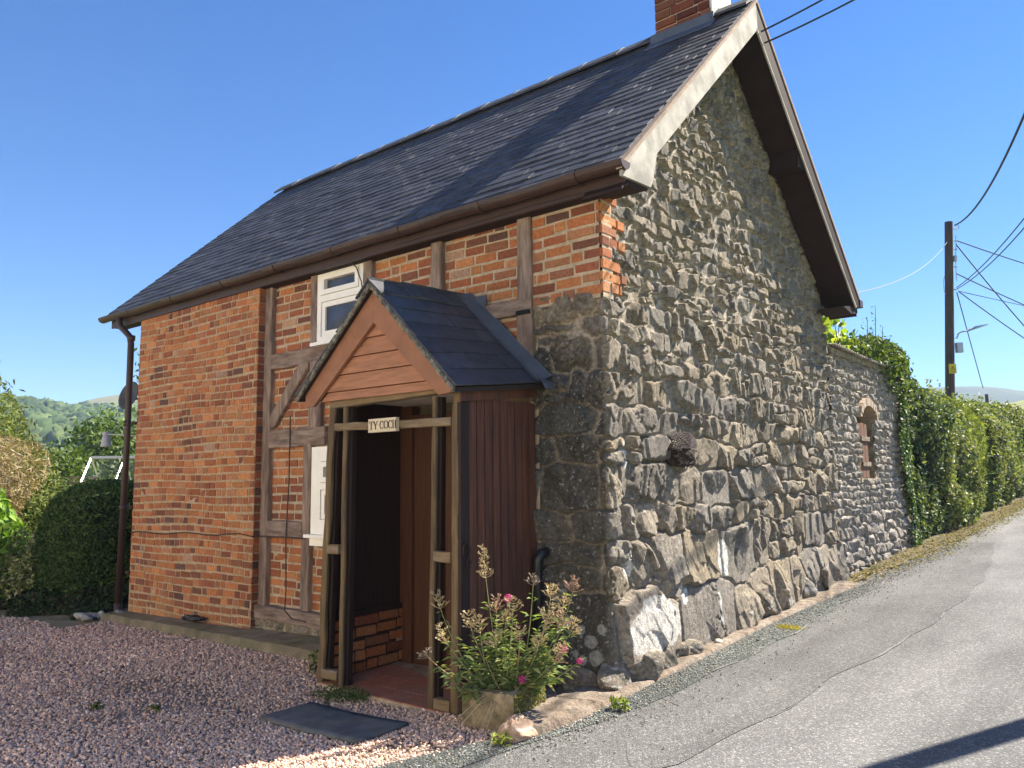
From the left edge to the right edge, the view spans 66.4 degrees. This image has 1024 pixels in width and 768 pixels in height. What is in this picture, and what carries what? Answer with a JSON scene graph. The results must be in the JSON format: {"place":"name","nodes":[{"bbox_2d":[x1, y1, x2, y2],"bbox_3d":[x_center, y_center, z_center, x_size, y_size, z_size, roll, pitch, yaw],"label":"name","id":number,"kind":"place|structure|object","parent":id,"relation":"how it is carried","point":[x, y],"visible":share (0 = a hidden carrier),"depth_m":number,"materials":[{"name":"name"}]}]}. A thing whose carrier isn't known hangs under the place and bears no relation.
{"place":"outdoors","nodes":[
{"label":"outdoors","id":0,"kind":"place"},
{"bbox_2d":[0,599,127,634],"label":"concrete path","id":1,"kind":"structure","parent":0,"point":[62,620],"depth_m":8.82,"materials":[{"name":"grey concrete"}]},
{"bbox_2d":[0,488,33,598],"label":"leafy shrub","id":2,"kind":"object","parent":1,"relation":"on","point":[8,516],"visible":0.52,"depth_m":10.22,"materials":[{"name":"green plant"}]},
{"bbox_2d":[0,526,48,600],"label":"variegated shrub","id":3,"kind":"object","parent":1,"relation":"on","point":[10,581],"visible":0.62,"depth_m":10.06,"materials":[{"name":"green plant"}]},
{"bbox_2d":[73,612,84,619],"bbox_3d":[-4.862,2.610,8.793,0.245,0.082,0.086,-6,-9,39],"label":"stone","id":4,"kind":"object","parent":1,"relation":"on","point":[77,616],"visible":0.72,"depth_m":8.75,"materials":[{"name":"grey stone"}]},
{"bbox_2d":[81,614,92,621],"bbox_3d":[-4.691,2.584,8.636,0.242,0.082,0.104,-6,-9,39],"label":"stone","id":5,"kind":"object","parent":1,"relation":"on","point":[86,617],"visible":1,"depth_m":8.59,"materials":[{"name":"grey stone"}]},
{"bbox_2d":[85,612,97,618],"bbox_3d":[-4.747,2.607,8.775,0.304,0.084,0.102,-4,-8,25],"label":"stone","id":6,"kind":"object","parent":1,"relation":"on","point":[94,614],"visible":0.52,"depth_m":8.73,"materials":[{"name":"grey stone"}]},
{"bbox_2d":[96,610,104,618],"bbox_3d":[-4.626,2.598,8.800,0.090,0.102,0.248,3,-8,-25],"label":"stone","id":7,"kind":"object","parent":1,"relation":"on","point":[99,614],"visible":0.66,"depth_m":8.72,"materials":[{"name":"grey stone"}]},
{"bbox_2d":[14,446,121,457],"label":"hill","id":8,"kind":"structure","parent":0,"point":[62,448],"depth_m":166.69,"materials":[{"name":"plant"}]},
{"bbox_2d":[0,393,136,449],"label":"distant woodland","id":9,"kind":"object","parent":8,"relation":"on","point":[51,418],"visible":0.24,"depth_m":198.13,"materials":[{"name":"green plant"}]},
{"bbox_2d":[76,395,137,406],"bbox_3d":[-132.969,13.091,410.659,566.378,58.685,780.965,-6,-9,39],"label":"hill","id":10,"kind":"structure","parent":0,"point":[110,399],"depth_m":468.64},
{"bbox_2d":[181,614,206,621],"bbox_3d":[-3.140,2.310,7.716,0.295,0.073,0.108,-4,-7,23],"label":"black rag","id":11,"kind":"object","parent":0,"point":[190,618],"visible":1,"depth_m":7.68,"materials":[{"name":"fabric"}]},
{"bbox_2d":[0,626,566,767],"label":"gravel bed","id":12,"kind":"object","parent":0,"point":[422,670],"visible":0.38,"depth_m":5.01,"materials":[{"name":"gravel"}]},
{"bbox_2d":[88,702,105,709],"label":"weed","id":13,"kind":"object","parent":12,"relation":"on","point":[96,706],"visible":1,"depth_m":5.12,"materials":[{"name":"green plant"}]},
{"bbox_2d":[149,704,160,711],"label":"weed","id":14,"kind":"object","parent":12,"relation":"on","point":[157,707],"visible":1,"depth_m":5.03,"materials":[{"name":"green plant"}]},
{"bbox_2d":[307,650,317,674],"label":"weed","id":15,"kind":"object","parent":12,"relation":"on","point":[313,661],"visible":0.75,"depth_m":5.82,"materials":[{"name":"green plant"}]},
{"bbox_2d":[259,702,408,743],"bbox_3d":[-1.075,2.007,4.658,0.912,0.057,0.391,-6,-9,39],"label":"door mat","id":16,"kind":"object","parent":12,"relation":"on","point":[329,722],"depth_m":4.61,"materials":[{"name":"rubber"}]},
{"bbox_2d":[310,682,363,704],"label":"weed","id":17,"kind":"object","parent":12,"relation":"on","point":[334,693],"visible":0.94,"depth_m":5.19,"materials":[{"name":"green plant"}]},
{"bbox_2d":[347,687,369,702],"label":"weed","id":18,"kind":"object","parent":12,"relation":"on","point":[361,697],"visible":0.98,"depth_m":5.13,"materials":[{"name":"green plant"}]},
{"bbox_2d":[462,673,545,730],"bbox_3d":[-0.041,1.841,4.501,0.375,0.252,0.377,-5,-8,31],"label":"stone trough","id":19,"kind":"object","parent":12,"relation":"on","point":[506,705],"visible":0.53,"depth_m":4.35,"materials":[{"name":"grey stone"}]},
{"bbox_2d":[417,544,585,738],"bbox_3d":[-0.062,1.431,4.462,0.969,1.018,0.434,0,-7,-2],"label":"valerian plant","id":20,"kind":"object","parent":19,"relation":"in","point":[517,676],"visible":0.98,"depth_m":4.45,"materials":[{"name":"green plant"}]},
{"bbox_2d":[0,0,1023,403],"label":"sky","id":21,"kind":"structure","parent":0,"point":[134,134],"materials":[{"name":"blue"}]},
{"bbox_2d":[370,585,877,767],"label":"road margin","id":22,"kind":"object","parent":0,"point":[689,679],"visible":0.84,"depth_m":4.88,"materials":[{"name":"concrete"}]},
{"bbox_2d":[490,730,511,746],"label":"weed","id":23,"kind":"object","parent":22,"relation":"on","point":[504,737],"visible":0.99,"depth_m":4.06,"materials":[{"name":"green plant"}]},
{"bbox_2d":[609,695,632,711],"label":"weed","id":24,"kind":"object","parent":22,"relation":"on","point":[621,700],"visible":1,"depth_m":4.51,"materials":[{"name":"green plant"}]},
{"bbox_2d":[406,545,980,767],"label":"grit","id":25,"kind":"object","parent":22,"relation":"on","point":[689,668],"visible":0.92,"depth_m":5.29,"materials":[{"name":"grey gravel"}]},
{"bbox_2d":[777,624,804,629],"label":"weed","id":26,"kind":"object","parent":22,"relation":"on","point":[782,626],"visible":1,"depth_m":6.39,"materials":[{"name":"yellow plant"}]},
{"bbox_2d":[712,585,881,670],"bbox_3d":[2.570,2.006,6.645,0.093,0.139,4.002,-6,-9,39],"label":"road seam","id":27,"kind":"object","parent":22,"relation":"on","point":[773,641],"visible":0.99,"depth_m":5.88,"materials":[{"name":"grey asphalt"}]},
{"bbox_2d":[663,508,1023,767],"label":"road","id":28,"kind":"structure","parent":0,"point":[946,690],"depth_m":4.33,"materials":[{"name":"grey asphalt"}]},
{"bbox_2d":[497,713,537,742],"bbox_3d":[0.030,1.857,4.171,0.205,0.152,0.226,-6,-9,39],"label":"rock","id":29,"kind":"object","parent":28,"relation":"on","point":[517,727],"depth_m":4.11,"materials":[{"name":"beige stone"}]},
{"bbox_2d":[507,581,858,734],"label":"kerb","id":30,"kind":"structure","parent":28,"relation":"on","point":[551,713],"depth_m":4.79,"materials":[{"name":"stone"}]},
{"bbox_2d":[714,639,721,642],"bbox_3d":[1.558,1.952,5.925,0.072,0.043,0.054,3,-8,-26],"label":"pebble","id":31,"kind":"object","parent":30,"relation":"on","point":[717,640],"visible":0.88,"depth_m":5.91,"materials":[{"name":"beige stone"}]},
{"bbox_2d":[461,542,994,767],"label":"road patch","id":32,"kind":"object","parent":28,"relation":"on","point":[917,604],"visible":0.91,"depth_m":4.98,"materials":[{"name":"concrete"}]},
{"bbox_2d":[626,740,630,764],"bbox_3d":[0.568,1.795,3.726,0.030,0.006,0.565,-1,-7,2],"label":"road crack","id":33,"kind":"object","parent":32,"relation":"on","point":[627,749],"visible":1,"depth_m":3.89,"materials":[{"name":"grey asphalt"}]},
{"bbox_2d":[823,612,945,681],"bbox_3d":[2.838,1.898,5.755,0.078,0.092,2.561,-7,-10,44],"label":"road seam","id":34,"kind":"object","parent":32,"relation":"on","point":[887,650],"visible":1,"depth_m":5.62,"materials":[{"name":"grey asphalt"}]},
{"bbox_2d":[881,553,940,584],"bbox_3d":[4.752,2.183,9.314,0.096,0.102,3.001,-6,-9,39],"label":"road seam","id":35,"kind":"object","parent":32,"relation":"on","point":[902,570],"visible":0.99,"depth_m":9.11,"materials":[{"name":"grey asphalt"}]},
{"bbox_2d":[847,496,1023,582],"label":"verge","id":36,"kind":"structure","parent":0,"point":[986,513],"depth_m":12.09,"materials":[{"name":"brown plant"}]},
{"bbox_2d":[896,377,966,544],"bbox_3d":[5.829,1.093,12.590,2.303,2.844,2.568,-6,-9,39],"label":"hedge","id":37,"kind":"object","parent":36,"relation":"on","point":[928,458],"visible":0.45,"depth_m":12.13,"materials":[{"name":"green plant"}]},
{"bbox_2d":[928,386,1023,403],"bbox_3d":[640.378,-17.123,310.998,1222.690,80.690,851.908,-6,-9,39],"label":"hill","id":38,"kind":"structure","parent":0,"point":[1002,395],"depth_m":677.59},
{"bbox_2d":[1009,400,1023,412],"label":"field","id":39,"kind":"structure","parent":0,"point":[1021,402],"depth_m":162.78,"materials":[{"name":"green plant"}]},
{"bbox_3d":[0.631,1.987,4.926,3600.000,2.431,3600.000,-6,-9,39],"label":"ground","id":40,"kind":"structure","parent":0,"visible":0},
{"bbox_2d":[0,430,55,522],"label":"dry bush","id":41,"kind":"object","parent":40,"relation":"on","point":[8,479],"visible":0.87,"depth_m":11.67,"materials":[{"name":"beige plant"}]},
{"bbox_2d":[0,361,68,558],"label":"feathery bush","id":42,"kind":"object","parent":40,"relation":"on","point":[13,421],"visible":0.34,"depth_m":15.05,"materials":[{"name":"green plant"}]},
{"bbox_2d":[7,440,114,534],"bbox_3d":[-10.622,3.177,17.355,4.314,4.111,4.694,1,-7,-17],"label":"laurel bush","id":43,"kind":"object","parent":40,"relation":"on","point":[70,472],"visible":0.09,"depth_m":17.03,"materials":[{"name":"green plant"}]},
{"bbox_2d":[0,575,128,620],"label":"ground ivy","id":44,"kind":"object","parent":40,"relation":"on","point":[19,604],"visible":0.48,"depth_m":9.44,"materials":[{"name":"green plant"}]},
{"bbox_2d":[20,471,133,605],"bbox_3d":[-5.183,2.088,10.661,2.419,1.798,2.371,-6,-9,39],"label":"yew bush","id":45,"kind":"object","parent":40,"relation":"on","point":[79,536],"visible":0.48,"depth_m":9.70,"materials":[{"name":"green plant"}]},
{"bbox_2d":[67,476,95,495],"bbox_3d":[-8.538,2.701,15.448,0.610,1.737,0.049,-1,-7,4],"label":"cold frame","id":46,"kind":"object","parent":40,"relation":"on","point":[92,477],"visible":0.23,"depth_m":15.53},
{"bbox_2d":[47,404,136,487],"bbox_3d":[-10.509,3.443,19.169,6.635,5.880,4.765,-6,-9,39],"label":"laurel bush","id":47,"kind":"object","parent":40,"relation":"on","point":[112,466],"visible":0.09,"depth_m":18.80,"materials":[{"name":"green plant"}]},
{"bbox_2d":[72,456,134,500],"bbox_3d":[-6.747,2.402,14.928,2.592,2.064,1.357,0,-7,-6],"label":"swing frame","id":48,"kind":"object","parent":40,"relation":"on","point":[103,457],"visible":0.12,"depth_m":14.93,"materials":[{"name":"metal"}]},
{"bbox_2d":[82,402,135,465],"bbox_3d":[-10.665,2.459,21.175,2.139,3.943,2.088,-6,-9,39],"label":"young tree","id":49,"kind":"object","parent":40,"relation":"on","point":[108,412],"visible":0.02,"depth_m":21.11,"materials":[{"name":"green plant"}]},
{"bbox_2d":[118,347,139,436],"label":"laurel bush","id":50,"kind":"object","parent":40,"relation":"on","point":[133,407],"visible":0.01,"depth_m":21.57,"materials":[{"name":"green plant"}]},
{"bbox_2d":[98,0,862,692],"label":"cottage","id":51,"kind":"structure","parent":40,"relation":"on","point":[638,246],"depth_m":6.92,"materials":[{"name":"stone"}]},
{"bbox_2d":[100,432,135,446],"bbox_3d":[-4.530,0.650,9.266,0.728,0.175,0.116,-2,-7,9],"label":"outdoor lamp","id":52,"kind":"object","parent":51,"relation":"attached to","point":[106,440],"visible":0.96,"depth_m":9.28,"materials":[{"name":"grey plastic"}]},
{"bbox_2d":[118,382,137,408],"bbox_3d":[-4.421,0.132,9.512,0.862,0.347,0.215,-3,-7,16],"label":"satellite dish","id":53,"kind":"object","parent":51,"relation":"attached to","point":[121,401],"visible":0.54,"depth_m":9.58,"materials":[{"name":"grey metal"}]},
{"bbox_2d":[303,446,326,545],"bbox_3d":[-1.481,0.968,6.753,0.850,0.870,0.135,-6,-9,39],"label":"window","id":54,"kind":"structure","parent":51,"relation":"in","point":[319,454],"depth_m":6.92,"materials":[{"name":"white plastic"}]},
{"bbox_2d":[310,263,362,346],"bbox_3d":[-1.528,-0.682,6.975,0.700,0.780,0.135,-6,-9,39],"label":"window","id":55,"kind":"structure","parent":51,"relation":"in","point":[337,291],"depth_m":7.03,"materials":[{"name":"white plastic"}]},
{"bbox_2d":[294,277,554,715],"bbox_3d":[-0.645,0.759,5.525,1.772,2.992,0.913,-6,-9,39],"label":"porch","id":56,"kind":"object","parent":51,"relation":"attached to","point":[470,357],"visible":0.92,"depth_m":5.37,"materials":[{"name":"brown wood"}]},
{"bbox_2d":[368,417,398,432],"bbox_3d":[-0.869,0.278,5.292,0.283,0.092,0.033,-6,-9,39],"label":"name board","id":57,"kind":"object","parent":56,"relation":"attached to","point":[390,424],"visible":1,"depth_m":5.27,"materials":[{"name":"beige wood"}]},
{"bbox_2d":[445,426,451,670],"bbox_3d":[-0.195,1.207,5.726,0.750,1.880,0.060,-6,-9,39],"label":"window","id":58,"kind":"structure","parent":56,"relation":"in","point":[448,490],"depth_m":5.93,"materials":[{"name":"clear glass"}]},
{"bbox_2d":[665,431,697,468],"bbox_3d":[1.290,0.494,5.875,0.173,0.288,0.442,-6,-9,39],"label":"wall ornament","id":59,"kind":"object","parent":51,"relation":"attached to","point":[682,455],"depth_m":5.81,"materials":[{"name":"stone"}]},
{"bbox_2d":[826,343,917,574],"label":"outbuilding","id":60,"kind":"structure","parent":40,"relation":"on","point":[874,526],"depth_m":9.88,"materials":[{"name":"stone"}]},
{"bbox_2d":[822,316,872,357],"bbox_3d":[4.360,-0.590,10.709,0.663,0.753,3.315,-6,-9,39],"label":"vine","id":61,"kind":"object","parent":60,"relation":"on","point":[830,333],"visible":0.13,"depth_m":10.55,"materials":[{"name":"green plant"}]},
{"bbox_2d":[828,306,914,399],"bbox_3d":[4.986,-0.366,11.455,1.526,1.357,2.518,-6,-9,39],"label":"bramble bush","id":62,"kind":"object","parent":60,"relation":"on","point":[886,352],"visible":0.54,"depth_m":10.91,"materials":[{"name":"green plant"}]},
{"bbox_2d":[898,377,922,546],"bbox_3d":[5.696,1.105,11.238,0.089,2.493,0.811,-6,-9,39],"label":"creeping ivy","id":63,"kind":"object","parent":60,"relation":"attached to","point":[904,437],"visible":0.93,"depth_m":11.20,"materials":[{"name":"green plant"}]},
{"bbox_2d":[899,378,1007,530],"bbox_3d":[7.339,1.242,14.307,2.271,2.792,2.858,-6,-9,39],"label":"hedge","id":64,"kind":"object","parent":40,"relation":"on","point":[956,489],"visible":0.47,"depth_m":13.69,"materials":[{"name":"green plant"}]},
{"bbox_2d":[943,221,987,398],"bbox_3d":[12.638,-0.597,21.902,1.418,8.117,0.391,-3,-7,21],"label":"utility pole","id":65,"kind":"object","parent":40,"relation":"on","point":[951,349],"visible":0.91,"depth_m":22.03,"materials":[{"name":"wood"}]},
{"bbox_2d":[858,242,946,292],"bbox_3d":[8.159,-2.546,15.677,0.011,4.431,15.139,-5,-8,34],"label":"overhead wire","id":66,"kind":"object","parent":65,"relation":"attached to","point":[900,279],"visible":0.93,"depth_m":12.77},
{"bbox_2d":[956,292,982,387],"bbox_3d":[15.086,-1.219,25.659,0.028,1.934,9.005,-5,-8,34],"label":"overhead wire","id":67,"kind":"object","parent":65,"relation":"attached to","point":[969,338],"visible":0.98,"depth_m":24.93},
{"bbox_2d":[954,113,1023,225],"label":"overhead wire","id":68,"kind":"object","parent":65,"relation":"attached to","point":[1002,162],"visible":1,"depth_m":14.71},
{"bbox_2d":[955,244,1023,325],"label":"overhead wire","id":69,"kind":"object","parent":65,"relation":"attached to","point":[989,285],"visible":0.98,"depth_m":22.65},
{"bbox_2d":[956,218,1023,287],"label":"overhead wire","id":70,"kind":"object","parent":65,"relation":"attached to","point":[994,252],"visible":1,"depth_m":17.05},
{"bbox_2d":[957,228,1023,288],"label":"overhead wire","id":71,"kind":"object","parent":65,"relation":"attached to","point":[995,258],"visible":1,"depth_m":17.24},
{"bbox_2d":[957,273,1023,304],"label":"overhead wire","id":72,"kind":"object","parent":65,"relation":"attached to","point":[989,289],"visible":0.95,"depth_m":23.07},
{"bbox_2d":[957,240,1023,263],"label":"overhead wire","id":73,"kind":"object","parent":65,"relation":"attached to","point":[989,251],"visible":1,"depth_m":23.11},
{"bbox_2d":[959,291,1023,337],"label":"overhead wire","id":74,"kind":"object","parent":65,"relation":"attached to","point":[990,314],"visible":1,"depth_m":22.74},
{"bbox_2d":[960,291,1023,305],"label":"overhead wire","id":75,"kind":"object","parent":65,"relation":"attached to","point":[990,298],"visible":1,"depth_m":23.40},
{"bbox_2d":[985,394,988,402],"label":"distant post","id":76,"kind":"object","parent":40,"relation":"on","point":[986,398],"visible":0.21,"depth_m":51.37,"materials":[{"name":"wood"}]},
{"bbox_2d":[956,393,1023,509],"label":"hedge","id":77,"kind":"object","parent":40,"relation":"on","point":[1007,460],"visible":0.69,"depth_m":17.76,"materials":[{"name":"green plant"}]},
{"bbox_2d":[991,403,1023,448],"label":"hedge","id":78,"kind":"object","parent":40,"relation":"on","point":[1018,416],"visible":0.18,"depth_m":21.30,"materials":[{"name":"green plant"}]},
{"bbox_3d":[5.163,-1.898,5.609,0.189,7.900,0.189,-6,-9,39],"label":"utility pole","id":79,"kind":"object","parent":40,"relation":"on","visible":0},
{"bbox_2d":[761,0,822,32],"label":"overhead wire","id":80,"kind":"object","parent":79,"relation":"attached to","point":[798,12],"visible":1,"depth_m":7.06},
{"bbox_2d":[764,0,854,43],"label":"overhead wire","id":81,"kind":"object","parent":79,"relation":"attached to","point":[800,26],"visible":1,"depth_m":7.05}
]}

